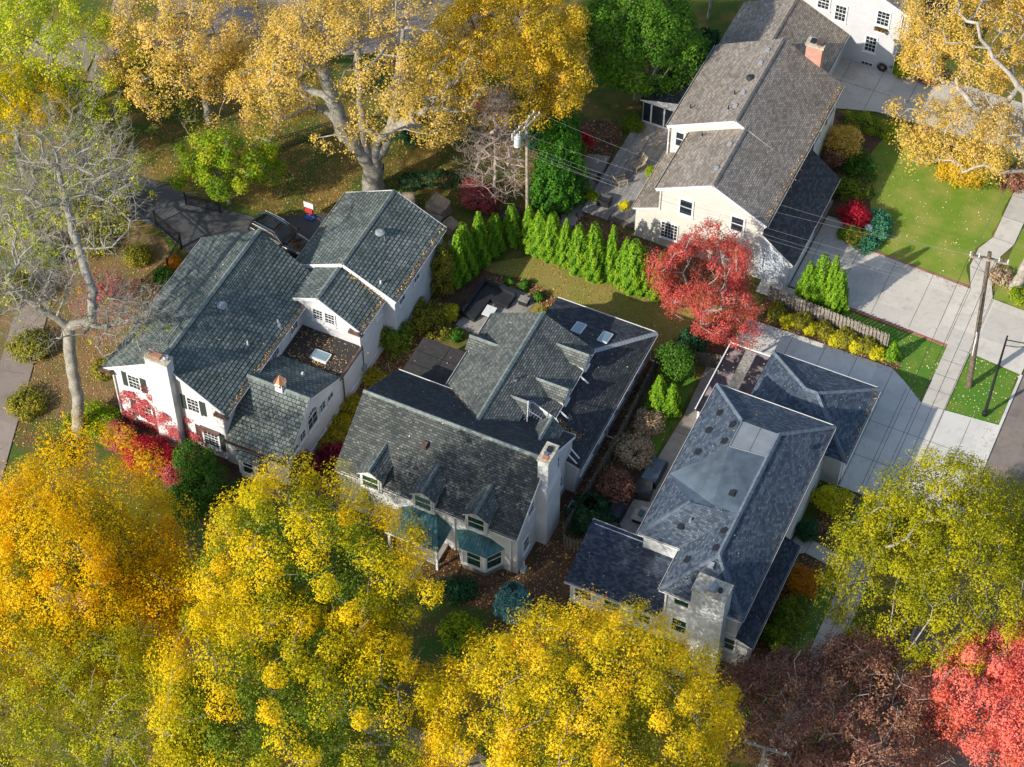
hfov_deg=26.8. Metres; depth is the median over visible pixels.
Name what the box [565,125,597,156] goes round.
burning bush
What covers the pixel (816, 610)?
lawn
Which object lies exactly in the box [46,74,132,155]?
tree
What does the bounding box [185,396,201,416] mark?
window
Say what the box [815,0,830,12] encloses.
window
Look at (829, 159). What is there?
shrub
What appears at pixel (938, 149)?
shrub
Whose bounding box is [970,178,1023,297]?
sidewalk
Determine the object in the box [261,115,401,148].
iron fence
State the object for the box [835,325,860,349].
ornamental grass
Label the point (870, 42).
window
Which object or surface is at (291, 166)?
lawn
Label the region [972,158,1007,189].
shrub
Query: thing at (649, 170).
potted fern
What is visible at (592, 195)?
fern
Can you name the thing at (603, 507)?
juniper
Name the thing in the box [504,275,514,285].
boxwood
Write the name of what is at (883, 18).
window
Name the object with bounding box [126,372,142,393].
window
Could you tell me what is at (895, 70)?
shrub
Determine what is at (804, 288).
arborvitae
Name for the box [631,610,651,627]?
window
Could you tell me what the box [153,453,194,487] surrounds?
shrub
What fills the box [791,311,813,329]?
ornamental grass
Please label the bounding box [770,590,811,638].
shrub
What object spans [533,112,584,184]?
evergreen
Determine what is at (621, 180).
deck chair
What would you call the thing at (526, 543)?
window
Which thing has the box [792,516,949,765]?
lawn
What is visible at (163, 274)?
shrub
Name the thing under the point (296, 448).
window
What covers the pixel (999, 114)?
sycamore tree
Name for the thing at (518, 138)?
utility pole
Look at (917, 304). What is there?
driveway
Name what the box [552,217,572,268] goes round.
arborvitae
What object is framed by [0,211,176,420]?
leaf bed
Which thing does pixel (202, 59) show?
hackberry tree
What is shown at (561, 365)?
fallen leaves
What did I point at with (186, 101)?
tree
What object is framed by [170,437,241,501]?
shrub
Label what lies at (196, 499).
shrub
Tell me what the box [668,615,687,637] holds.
window
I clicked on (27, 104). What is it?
ash tree
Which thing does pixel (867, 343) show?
ornamental grass
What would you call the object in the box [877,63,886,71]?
hose reel
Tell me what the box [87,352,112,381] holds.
shrub
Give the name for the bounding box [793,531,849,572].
path
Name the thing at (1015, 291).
shrub
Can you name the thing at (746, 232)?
wire
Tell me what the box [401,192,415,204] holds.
patio chair
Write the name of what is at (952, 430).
driveway
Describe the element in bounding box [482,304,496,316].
coffee table
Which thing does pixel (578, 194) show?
evergreen
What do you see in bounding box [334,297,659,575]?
house
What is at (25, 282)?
shrub
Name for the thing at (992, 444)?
kerb
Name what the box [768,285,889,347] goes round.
fence
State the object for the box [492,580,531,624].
blue spruce
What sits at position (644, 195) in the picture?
wire
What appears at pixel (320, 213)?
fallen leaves
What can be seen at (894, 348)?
arborvitae
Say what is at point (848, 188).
shrub
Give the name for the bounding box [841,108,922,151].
hedge
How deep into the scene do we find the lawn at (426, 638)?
142.17 m
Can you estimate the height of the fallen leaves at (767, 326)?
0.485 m
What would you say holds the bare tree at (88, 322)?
on the ground at (604, 102)
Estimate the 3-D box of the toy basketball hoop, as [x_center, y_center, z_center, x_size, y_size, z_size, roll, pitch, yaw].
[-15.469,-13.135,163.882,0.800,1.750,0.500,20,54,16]
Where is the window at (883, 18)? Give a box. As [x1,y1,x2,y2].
[874,9,891,29]
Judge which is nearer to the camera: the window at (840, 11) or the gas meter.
the gas meter
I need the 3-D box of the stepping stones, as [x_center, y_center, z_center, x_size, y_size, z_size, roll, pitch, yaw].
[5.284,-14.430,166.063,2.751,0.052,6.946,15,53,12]
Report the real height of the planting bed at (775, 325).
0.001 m
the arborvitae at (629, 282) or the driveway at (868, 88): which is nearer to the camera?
the arborvitae at (629, 282)
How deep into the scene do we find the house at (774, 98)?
160.80 m
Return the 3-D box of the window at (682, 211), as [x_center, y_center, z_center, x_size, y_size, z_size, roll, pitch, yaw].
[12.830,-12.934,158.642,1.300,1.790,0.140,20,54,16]
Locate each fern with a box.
[583,188,598,202]
[645,165,654,177]
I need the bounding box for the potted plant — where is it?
[618,199,629,211]
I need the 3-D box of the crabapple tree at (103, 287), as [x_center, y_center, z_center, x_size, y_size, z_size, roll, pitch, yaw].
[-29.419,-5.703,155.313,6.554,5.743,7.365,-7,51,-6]
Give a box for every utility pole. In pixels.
[511,111,539,207]
[743,739,786,766]
[966,251,1008,388]
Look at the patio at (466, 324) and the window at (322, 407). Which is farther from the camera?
the patio at (466, 324)
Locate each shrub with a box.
[0,267,38,306]
[2,381,49,422]
[4,323,54,365]
[24,235,72,267]
[30,430,74,469]
[60,411,91,439]
[68,228,117,262]
[82,397,123,438]
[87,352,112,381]
[95,197,130,223]
[103,418,138,452]
[117,434,177,477]
[120,240,156,268]
[151,266,173,286]
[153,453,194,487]
[159,479,217,520]
[164,254,181,269]
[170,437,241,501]
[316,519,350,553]
[379,319,414,360]
[406,299,452,340]
[412,296,425,316]
[429,243,455,296]
[433,571,480,604]
[435,609,487,656]
[440,302,459,324]
[617,110,646,133]
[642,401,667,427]
[668,324,709,352]
[761,621,796,651]
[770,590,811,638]
[783,563,822,598]
[795,519,819,541]
[809,482,854,519]
[821,145,848,168]
[822,122,864,164]
[833,117,841,128]
[833,173,874,203]
[836,224,859,240]
[838,147,880,182]
[843,225,868,248]
[888,55,910,79]
[914,69,941,86]
[917,139,957,166]
[933,151,990,192]
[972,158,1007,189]
[988,265,1014,289]
[990,160,1023,193]
[1007,284,1023,307]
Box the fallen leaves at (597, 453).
[299,119,898,678]
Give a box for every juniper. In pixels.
[564,491,617,536]
[852,232,880,254]
[864,219,893,241]
[868,207,894,226]
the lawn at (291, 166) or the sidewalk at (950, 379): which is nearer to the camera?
the sidewalk at (950, 379)
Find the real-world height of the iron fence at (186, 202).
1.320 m
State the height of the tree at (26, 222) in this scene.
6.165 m
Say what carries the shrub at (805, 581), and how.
on the planting bed at (823, 532)
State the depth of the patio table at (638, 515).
146.49 m
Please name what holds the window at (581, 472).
in the house at (536, 458)
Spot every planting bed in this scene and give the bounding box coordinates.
[102,417,291,508]
[109,285,164,407]
[296,270,556,504]
[360,536,517,612]
[517,310,742,609]
[534,119,756,296]
[570,459,641,544]
[749,297,901,368]
[749,483,860,677]
[822,110,886,231]
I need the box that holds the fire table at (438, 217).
[424,210,443,222]
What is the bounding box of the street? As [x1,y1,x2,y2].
[861,374,1023,766]
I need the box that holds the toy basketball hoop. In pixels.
[304,201,314,221]
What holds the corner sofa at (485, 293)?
on the patio at (466, 324)
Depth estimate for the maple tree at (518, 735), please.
120.64 m
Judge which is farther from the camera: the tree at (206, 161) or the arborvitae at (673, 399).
the tree at (206, 161)
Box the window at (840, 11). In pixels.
[832,3,847,24]
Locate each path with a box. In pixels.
[393,557,421,593]
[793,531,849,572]
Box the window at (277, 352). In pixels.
[271,347,280,359]
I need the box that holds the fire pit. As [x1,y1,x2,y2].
[501,205,521,221]
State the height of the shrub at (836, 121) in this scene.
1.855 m
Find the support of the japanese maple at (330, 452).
on the planting bed at (461, 296)
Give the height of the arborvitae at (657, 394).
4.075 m
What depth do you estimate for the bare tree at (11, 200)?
156.18 m
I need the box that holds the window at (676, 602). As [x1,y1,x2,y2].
[671,597,689,611]
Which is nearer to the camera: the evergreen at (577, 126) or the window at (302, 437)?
the window at (302, 437)
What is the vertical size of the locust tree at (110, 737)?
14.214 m
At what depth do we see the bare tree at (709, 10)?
178.15 m
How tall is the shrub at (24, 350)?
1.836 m
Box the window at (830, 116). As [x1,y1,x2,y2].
[827,109,832,123]
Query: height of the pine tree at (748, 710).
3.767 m
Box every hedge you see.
[397,169,468,191]
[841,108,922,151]
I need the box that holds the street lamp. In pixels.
[982,335,1023,416]
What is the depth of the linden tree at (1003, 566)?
132.07 m
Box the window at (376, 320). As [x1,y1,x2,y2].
[375,309,382,323]
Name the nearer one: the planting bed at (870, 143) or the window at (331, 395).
the window at (331, 395)
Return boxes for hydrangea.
[608,428,656,470]
[630,405,666,437]
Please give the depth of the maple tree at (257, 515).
127.09 m
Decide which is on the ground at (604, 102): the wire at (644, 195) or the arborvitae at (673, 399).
the arborvitae at (673, 399)
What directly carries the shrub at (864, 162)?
on the planting bed at (870, 143)
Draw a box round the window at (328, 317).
[323,311,336,328]
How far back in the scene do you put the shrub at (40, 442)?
149.65 m
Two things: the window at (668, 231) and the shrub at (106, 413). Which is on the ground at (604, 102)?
the shrub at (106, 413)
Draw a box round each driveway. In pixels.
[25,20,100,70]
[69,169,326,258]
[734,319,998,523]
[756,216,1023,373]
[831,57,1023,151]
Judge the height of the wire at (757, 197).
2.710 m
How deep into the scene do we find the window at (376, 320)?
153.06 m
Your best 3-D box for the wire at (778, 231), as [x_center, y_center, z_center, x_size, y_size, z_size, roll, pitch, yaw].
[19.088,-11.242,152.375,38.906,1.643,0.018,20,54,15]
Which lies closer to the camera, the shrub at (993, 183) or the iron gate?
the iron gate
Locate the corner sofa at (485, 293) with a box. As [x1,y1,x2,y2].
[461,277,515,321]
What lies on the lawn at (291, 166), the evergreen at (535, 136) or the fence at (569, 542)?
the evergreen at (535, 136)
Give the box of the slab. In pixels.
[582,153,610,173]
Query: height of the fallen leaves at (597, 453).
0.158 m
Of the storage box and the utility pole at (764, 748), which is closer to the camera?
the utility pole at (764, 748)
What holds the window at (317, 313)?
in the house at (182, 377)
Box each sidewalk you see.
[0,0,132,479]
[49,583,496,766]
[758,345,969,766]
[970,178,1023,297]
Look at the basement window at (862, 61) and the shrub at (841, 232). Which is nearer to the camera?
the shrub at (841, 232)
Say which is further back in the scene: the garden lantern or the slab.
the slab
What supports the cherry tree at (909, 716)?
on the ground at (604, 102)
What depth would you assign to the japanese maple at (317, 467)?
147.67 m
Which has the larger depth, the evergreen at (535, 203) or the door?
the evergreen at (535, 203)
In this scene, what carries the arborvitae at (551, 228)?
on the ground at (604, 102)
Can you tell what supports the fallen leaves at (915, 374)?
on the ground at (604, 102)
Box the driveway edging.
[844,240,970,346]
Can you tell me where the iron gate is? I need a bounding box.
[153,210,181,244]
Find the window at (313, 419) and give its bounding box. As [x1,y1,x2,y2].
[307,406,319,434]
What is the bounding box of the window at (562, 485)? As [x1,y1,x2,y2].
[560,473,563,491]
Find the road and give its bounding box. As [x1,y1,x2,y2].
[150,0,527,66]
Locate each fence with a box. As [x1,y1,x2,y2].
[141,236,181,290]
[183,193,220,212]
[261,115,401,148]
[563,357,658,540]
[563,535,581,550]
[690,351,721,368]
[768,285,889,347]
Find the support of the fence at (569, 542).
on the planting bed at (717, 349)
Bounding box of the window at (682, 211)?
[677,197,693,219]
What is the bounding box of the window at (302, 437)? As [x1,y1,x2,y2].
[299,428,307,445]
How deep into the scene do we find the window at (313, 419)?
147.97 m
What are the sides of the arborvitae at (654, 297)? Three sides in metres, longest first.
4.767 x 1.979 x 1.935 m
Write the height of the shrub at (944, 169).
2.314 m
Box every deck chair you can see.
[612,174,627,186]
[631,153,648,173]
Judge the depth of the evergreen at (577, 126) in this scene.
165.55 m
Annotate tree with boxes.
[0,0,150,118]
[0,47,81,178]
[0,79,185,440]
[0,115,169,282]
[0,166,88,251]
[0,406,224,718]
[0,609,257,766]
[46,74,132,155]
[63,264,148,344]
[85,0,282,124]
[104,36,204,135]
[141,568,470,766]
[150,445,446,718]
[169,123,289,204]
[204,0,499,190]
[409,0,597,139]
[415,583,750,766]
[452,83,535,205]
[576,0,710,103]
[642,214,765,352]
[680,619,958,766]
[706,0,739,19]
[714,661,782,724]
[811,441,1023,686]
[882,0,1023,289]
[906,614,1023,766]
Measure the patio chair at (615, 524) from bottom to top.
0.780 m
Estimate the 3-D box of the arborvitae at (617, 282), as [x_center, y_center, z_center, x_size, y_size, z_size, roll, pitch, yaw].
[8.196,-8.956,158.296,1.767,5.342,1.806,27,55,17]
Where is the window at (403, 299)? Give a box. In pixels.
[398,292,406,308]
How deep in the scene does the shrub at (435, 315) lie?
156.44 m
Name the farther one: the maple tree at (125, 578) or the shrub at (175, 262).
the shrub at (175, 262)
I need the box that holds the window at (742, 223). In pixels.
[728,214,745,235]
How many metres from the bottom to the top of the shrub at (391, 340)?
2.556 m
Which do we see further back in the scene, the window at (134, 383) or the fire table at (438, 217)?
the fire table at (438, 217)
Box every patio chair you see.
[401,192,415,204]
[442,216,459,237]
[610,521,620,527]
[634,478,653,501]
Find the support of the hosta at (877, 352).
on the planting bed at (775, 325)
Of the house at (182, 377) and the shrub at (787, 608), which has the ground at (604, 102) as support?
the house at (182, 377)
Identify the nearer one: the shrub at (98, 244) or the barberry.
the barberry
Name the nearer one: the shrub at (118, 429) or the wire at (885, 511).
the wire at (885, 511)
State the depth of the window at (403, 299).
153.79 m
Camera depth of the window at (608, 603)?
140.78 m
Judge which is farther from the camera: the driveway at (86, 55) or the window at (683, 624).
the driveway at (86, 55)
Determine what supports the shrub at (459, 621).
on the ground at (604, 102)
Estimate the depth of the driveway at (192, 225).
164.60 m
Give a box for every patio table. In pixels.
[630,504,648,524]
[640,456,667,488]
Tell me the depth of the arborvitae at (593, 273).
158.29 m
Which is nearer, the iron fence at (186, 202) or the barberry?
the barberry
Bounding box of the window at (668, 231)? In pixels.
[659,220,678,242]
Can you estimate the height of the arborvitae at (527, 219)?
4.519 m
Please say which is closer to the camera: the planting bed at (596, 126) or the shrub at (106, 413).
the shrub at (106, 413)
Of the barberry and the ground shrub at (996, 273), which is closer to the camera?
the barberry
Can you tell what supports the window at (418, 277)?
in the house at (182, 377)
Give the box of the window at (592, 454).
[586,452,593,465]
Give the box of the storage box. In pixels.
[518,295,529,306]
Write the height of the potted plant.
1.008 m
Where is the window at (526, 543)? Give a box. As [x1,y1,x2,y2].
[522,531,530,556]
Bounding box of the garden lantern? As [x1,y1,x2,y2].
[865,224,872,230]
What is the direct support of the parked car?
on the driveway at (192, 225)
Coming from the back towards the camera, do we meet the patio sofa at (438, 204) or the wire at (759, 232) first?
the patio sofa at (438, 204)
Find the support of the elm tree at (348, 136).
on the ground at (604, 102)
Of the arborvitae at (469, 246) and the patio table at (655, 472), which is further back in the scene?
the arborvitae at (469, 246)
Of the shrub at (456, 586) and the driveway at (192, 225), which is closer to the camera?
the shrub at (456, 586)
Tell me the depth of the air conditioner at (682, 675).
138.81 m
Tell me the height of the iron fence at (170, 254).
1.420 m
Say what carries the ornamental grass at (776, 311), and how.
on the planting bed at (775, 325)
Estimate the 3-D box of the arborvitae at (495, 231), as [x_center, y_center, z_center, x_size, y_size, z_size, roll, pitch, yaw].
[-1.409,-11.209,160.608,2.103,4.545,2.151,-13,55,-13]
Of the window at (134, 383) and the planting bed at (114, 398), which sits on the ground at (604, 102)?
the planting bed at (114, 398)
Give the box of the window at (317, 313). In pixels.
[311,307,323,324]
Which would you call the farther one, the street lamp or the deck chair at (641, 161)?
the deck chair at (641, 161)
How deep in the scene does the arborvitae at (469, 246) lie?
158.29 m
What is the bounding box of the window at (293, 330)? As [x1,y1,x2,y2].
[290,320,299,337]
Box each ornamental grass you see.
[765,299,788,322]
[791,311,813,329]
[814,317,834,341]
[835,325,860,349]
[856,335,879,354]
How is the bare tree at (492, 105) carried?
on the ground at (604, 102)
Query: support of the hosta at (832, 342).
on the planting bed at (775, 325)
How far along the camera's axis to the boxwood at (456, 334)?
156.59 m
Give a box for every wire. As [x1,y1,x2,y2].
[522,133,981,256]
[528,149,979,294]
[531,153,962,293]
[531,156,761,226]
[534,148,1022,296]
[548,117,968,254]
[744,256,969,739]
[757,258,981,743]
[775,262,994,749]
[786,265,1006,755]
[974,153,1023,249]
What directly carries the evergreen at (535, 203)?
on the ground at (604, 102)
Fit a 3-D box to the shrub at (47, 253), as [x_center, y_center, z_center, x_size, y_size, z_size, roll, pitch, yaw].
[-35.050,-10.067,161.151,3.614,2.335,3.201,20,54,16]
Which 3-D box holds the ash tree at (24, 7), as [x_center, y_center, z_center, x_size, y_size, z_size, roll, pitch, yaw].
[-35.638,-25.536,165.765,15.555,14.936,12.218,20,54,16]
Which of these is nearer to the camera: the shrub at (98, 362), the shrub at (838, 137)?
the shrub at (98, 362)
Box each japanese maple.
[283,449,323,485]
[314,438,343,469]
[835,198,873,229]
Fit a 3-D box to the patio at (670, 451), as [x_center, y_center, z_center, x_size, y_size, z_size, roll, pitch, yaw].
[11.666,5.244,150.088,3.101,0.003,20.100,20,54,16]
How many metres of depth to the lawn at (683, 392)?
153.49 m
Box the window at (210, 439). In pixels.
[202,432,222,451]
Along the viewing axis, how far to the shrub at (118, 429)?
149.90 m
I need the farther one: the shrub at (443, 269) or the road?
the road
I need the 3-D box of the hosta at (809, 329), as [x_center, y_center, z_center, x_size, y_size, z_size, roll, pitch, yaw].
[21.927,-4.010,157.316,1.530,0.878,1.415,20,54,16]
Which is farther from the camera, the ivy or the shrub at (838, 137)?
the shrub at (838, 137)
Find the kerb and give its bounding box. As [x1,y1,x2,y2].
[858,374,1022,761]
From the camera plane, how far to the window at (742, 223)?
157.48 m
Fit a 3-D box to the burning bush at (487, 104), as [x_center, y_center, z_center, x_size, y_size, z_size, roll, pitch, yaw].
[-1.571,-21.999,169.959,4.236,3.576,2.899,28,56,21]
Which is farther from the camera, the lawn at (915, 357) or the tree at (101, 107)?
the tree at (101, 107)
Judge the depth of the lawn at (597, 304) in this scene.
159.58 m
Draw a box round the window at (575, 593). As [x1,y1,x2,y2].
[572,587,592,605]
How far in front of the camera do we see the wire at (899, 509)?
134.89 m
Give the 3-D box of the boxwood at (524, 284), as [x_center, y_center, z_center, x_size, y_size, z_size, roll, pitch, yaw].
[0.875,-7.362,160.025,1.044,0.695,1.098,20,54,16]
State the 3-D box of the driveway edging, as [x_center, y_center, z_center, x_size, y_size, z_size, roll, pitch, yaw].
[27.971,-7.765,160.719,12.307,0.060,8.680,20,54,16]
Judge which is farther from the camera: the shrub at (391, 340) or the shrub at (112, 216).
the shrub at (112, 216)
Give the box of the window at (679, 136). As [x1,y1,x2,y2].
[672,129,685,148]
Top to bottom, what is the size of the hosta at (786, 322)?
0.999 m
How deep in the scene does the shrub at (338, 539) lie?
144.26 m
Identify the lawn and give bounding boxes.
[0,416,718,766]
[125,62,549,219]
[483,255,703,353]
[626,366,696,468]
[788,495,875,656]
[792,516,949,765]
[826,311,945,401]
[849,129,1013,285]
[945,353,1018,424]
[993,228,1023,309]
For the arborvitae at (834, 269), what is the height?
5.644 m
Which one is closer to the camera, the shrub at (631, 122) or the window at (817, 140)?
the window at (817, 140)
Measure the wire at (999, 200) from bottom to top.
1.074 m
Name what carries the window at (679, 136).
in the house at (774, 98)
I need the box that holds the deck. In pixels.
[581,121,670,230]
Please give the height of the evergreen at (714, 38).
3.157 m
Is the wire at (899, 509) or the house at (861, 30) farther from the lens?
the house at (861, 30)
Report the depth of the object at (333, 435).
150.33 m
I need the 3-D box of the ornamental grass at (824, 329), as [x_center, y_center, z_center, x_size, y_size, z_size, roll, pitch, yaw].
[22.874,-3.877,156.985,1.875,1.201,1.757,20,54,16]
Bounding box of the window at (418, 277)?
[413,271,421,286]
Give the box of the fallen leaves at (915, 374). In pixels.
[659,149,1018,655]
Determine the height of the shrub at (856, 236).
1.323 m
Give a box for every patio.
[456,281,535,332]
[620,366,715,534]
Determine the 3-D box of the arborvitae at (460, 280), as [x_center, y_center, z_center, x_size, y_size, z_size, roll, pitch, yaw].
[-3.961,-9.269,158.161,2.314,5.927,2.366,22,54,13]
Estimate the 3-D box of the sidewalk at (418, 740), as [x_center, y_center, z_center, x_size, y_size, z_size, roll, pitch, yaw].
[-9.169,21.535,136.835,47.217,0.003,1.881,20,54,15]
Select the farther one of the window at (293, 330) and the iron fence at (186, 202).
the iron fence at (186, 202)
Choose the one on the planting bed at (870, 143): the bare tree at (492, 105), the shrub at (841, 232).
the shrub at (841, 232)
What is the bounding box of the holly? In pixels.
[653,340,699,383]
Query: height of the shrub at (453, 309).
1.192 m
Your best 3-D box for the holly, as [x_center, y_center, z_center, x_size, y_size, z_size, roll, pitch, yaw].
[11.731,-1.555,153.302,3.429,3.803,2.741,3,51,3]
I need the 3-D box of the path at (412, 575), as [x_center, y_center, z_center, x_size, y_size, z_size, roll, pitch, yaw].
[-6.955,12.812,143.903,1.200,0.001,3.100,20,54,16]
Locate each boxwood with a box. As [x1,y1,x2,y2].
[449,328,464,342]
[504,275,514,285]
[518,278,530,291]
[532,290,545,302]
[537,306,548,312]
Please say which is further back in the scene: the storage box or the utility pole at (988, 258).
the storage box
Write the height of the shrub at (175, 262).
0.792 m
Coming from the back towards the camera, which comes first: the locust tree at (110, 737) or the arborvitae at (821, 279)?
the arborvitae at (821, 279)
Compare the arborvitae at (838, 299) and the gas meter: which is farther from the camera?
the arborvitae at (838, 299)
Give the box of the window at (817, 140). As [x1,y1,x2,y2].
[813,133,819,148]
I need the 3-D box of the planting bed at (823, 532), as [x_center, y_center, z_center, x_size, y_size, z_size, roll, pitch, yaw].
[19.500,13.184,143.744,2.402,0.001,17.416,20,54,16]
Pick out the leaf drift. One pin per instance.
(422, 268)
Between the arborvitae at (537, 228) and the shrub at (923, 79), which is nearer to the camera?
the arborvitae at (537, 228)
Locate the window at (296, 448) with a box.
[293,442,299,455]
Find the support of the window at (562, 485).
in the house at (536, 458)
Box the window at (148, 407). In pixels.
[136,401,154,424]
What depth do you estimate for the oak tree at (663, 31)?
165.58 m
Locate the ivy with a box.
[118,385,206,450]
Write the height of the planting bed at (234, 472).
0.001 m
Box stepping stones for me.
[560,171,603,226]
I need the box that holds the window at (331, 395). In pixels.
[327,389,334,404]
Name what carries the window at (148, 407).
in the house at (182, 377)
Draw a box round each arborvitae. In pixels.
[442,229,470,289]
[456,222,479,281]
[469,211,491,269]
[482,212,506,257]
[502,203,523,248]
[517,204,539,251]
[525,209,556,259]
[538,211,562,264]
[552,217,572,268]
[565,222,592,276]
[582,221,607,283]
[601,224,620,284]
[612,237,632,289]
[619,238,649,295]
[633,245,653,297]
[645,374,669,415]
[648,252,668,302]
[661,383,683,418]
[794,260,817,304]
[808,252,830,305]
[817,254,841,308]
[822,267,849,316]
[884,341,901,362]
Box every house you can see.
[98,190,446,485]
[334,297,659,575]
[564,342,881,673]
[631,36,844,288]
[719,0,953,74]
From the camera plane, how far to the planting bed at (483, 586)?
143.86 m
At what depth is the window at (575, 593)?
141.47 m
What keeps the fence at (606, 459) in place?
on the ground at (604, 102)
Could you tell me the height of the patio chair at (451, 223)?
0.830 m
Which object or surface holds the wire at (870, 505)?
attached to the utility pole at (988, 258)
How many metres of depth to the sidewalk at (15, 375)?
157.42 m
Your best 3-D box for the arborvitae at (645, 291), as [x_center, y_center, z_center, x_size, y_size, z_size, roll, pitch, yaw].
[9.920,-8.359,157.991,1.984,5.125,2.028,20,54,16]
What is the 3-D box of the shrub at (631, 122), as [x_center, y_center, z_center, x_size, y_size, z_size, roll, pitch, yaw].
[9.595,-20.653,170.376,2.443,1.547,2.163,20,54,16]
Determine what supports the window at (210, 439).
in the house at (182, 377)
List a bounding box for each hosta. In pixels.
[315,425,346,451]
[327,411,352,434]
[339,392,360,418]
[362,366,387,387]
[778,313,794,329]
[802,321,816,336]
[828,330,843,347]
[848,337,861,353]
[869,344,885,360]
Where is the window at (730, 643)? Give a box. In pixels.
[723,636,736,653]
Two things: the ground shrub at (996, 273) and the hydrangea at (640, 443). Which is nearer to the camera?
the hydrangea at (640, 443)
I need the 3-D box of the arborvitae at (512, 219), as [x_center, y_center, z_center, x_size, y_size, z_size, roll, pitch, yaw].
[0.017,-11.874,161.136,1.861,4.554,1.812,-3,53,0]
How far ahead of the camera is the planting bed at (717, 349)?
145.19 m
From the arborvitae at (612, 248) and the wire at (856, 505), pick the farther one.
the arborvitae at (612, 248)
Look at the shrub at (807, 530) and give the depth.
145.31 m
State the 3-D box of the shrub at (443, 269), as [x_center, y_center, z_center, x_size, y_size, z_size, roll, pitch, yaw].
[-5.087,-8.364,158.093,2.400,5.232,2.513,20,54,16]
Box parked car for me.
[248,210,308,256]
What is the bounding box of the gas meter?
[520,561,526,573]
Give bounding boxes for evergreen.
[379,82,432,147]
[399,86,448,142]
[511,85,564,150]
[524,145,575,215]
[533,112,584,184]
[538,98,587,162]
[543,130,591,207]
[679,27,720,64]
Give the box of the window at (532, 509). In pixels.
[527,497,535,521]
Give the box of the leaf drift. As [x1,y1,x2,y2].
[227,87,875,461]
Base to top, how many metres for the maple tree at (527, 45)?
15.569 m
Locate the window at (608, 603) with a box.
[601,598,622,614]
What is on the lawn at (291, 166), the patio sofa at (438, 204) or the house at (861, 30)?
the patio sofa at (438, 204)
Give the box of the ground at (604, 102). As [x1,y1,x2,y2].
[0,0,1023,766]
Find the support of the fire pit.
on the lawn at (291, 166)
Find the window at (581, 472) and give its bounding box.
[579,465,586,476]
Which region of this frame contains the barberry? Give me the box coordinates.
[595,464,635,504]
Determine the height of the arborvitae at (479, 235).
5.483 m
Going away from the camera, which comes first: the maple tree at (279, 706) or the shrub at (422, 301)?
the maple tree at (279, 706)
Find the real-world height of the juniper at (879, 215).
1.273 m
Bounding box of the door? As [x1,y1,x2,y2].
[396,540,447,564]
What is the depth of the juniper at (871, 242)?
162.19 m
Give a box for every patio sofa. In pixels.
[425,192,452,217]
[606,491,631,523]
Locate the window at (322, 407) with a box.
[319,398,326,415]
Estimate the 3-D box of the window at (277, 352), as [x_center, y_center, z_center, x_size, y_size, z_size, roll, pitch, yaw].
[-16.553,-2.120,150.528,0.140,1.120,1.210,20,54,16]
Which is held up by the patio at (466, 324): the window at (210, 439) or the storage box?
the storage box
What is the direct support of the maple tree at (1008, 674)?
on the ground at (604, 102)
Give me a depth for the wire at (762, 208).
149.88 m
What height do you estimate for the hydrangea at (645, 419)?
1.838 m
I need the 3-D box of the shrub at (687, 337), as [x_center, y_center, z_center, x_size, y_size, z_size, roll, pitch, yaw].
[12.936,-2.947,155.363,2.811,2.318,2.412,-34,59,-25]
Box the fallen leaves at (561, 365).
[165,5,869,618]
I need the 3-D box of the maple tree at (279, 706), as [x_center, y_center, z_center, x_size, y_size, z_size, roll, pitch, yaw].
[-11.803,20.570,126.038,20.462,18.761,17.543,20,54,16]
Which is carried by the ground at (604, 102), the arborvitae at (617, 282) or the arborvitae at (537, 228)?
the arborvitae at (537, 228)
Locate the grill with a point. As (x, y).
(604, 200)
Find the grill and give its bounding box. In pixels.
[596,193,611,207]
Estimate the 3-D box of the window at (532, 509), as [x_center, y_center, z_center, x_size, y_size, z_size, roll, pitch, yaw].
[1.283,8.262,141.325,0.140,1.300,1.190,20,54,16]
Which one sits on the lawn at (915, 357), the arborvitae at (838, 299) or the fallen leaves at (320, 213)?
the arborvitae at (838, 299)
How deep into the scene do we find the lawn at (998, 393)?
153.95 m
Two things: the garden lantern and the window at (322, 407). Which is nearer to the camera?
the window at (322, 407)
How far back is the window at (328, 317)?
151.56 m
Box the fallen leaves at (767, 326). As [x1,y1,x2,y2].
[117,144,993,487]
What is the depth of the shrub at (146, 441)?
148.44 m
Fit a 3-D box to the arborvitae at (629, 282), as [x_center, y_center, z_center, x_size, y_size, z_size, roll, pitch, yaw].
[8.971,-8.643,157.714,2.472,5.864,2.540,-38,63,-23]
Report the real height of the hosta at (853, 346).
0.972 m
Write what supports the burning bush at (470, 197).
on the lawn at (291, 166)
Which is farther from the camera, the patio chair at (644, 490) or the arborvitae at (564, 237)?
the arborvitae at (564, 237)
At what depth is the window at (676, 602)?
137.12 m
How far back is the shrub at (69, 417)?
150.94 m
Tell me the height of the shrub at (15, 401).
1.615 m
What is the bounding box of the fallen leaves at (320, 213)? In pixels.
[8,1,1013,765]
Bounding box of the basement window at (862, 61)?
[861,60,872,66]
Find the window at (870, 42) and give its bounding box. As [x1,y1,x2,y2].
[862,34,877,55]
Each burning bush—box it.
[455,177,503,215]
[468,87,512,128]
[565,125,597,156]
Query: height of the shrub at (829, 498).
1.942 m

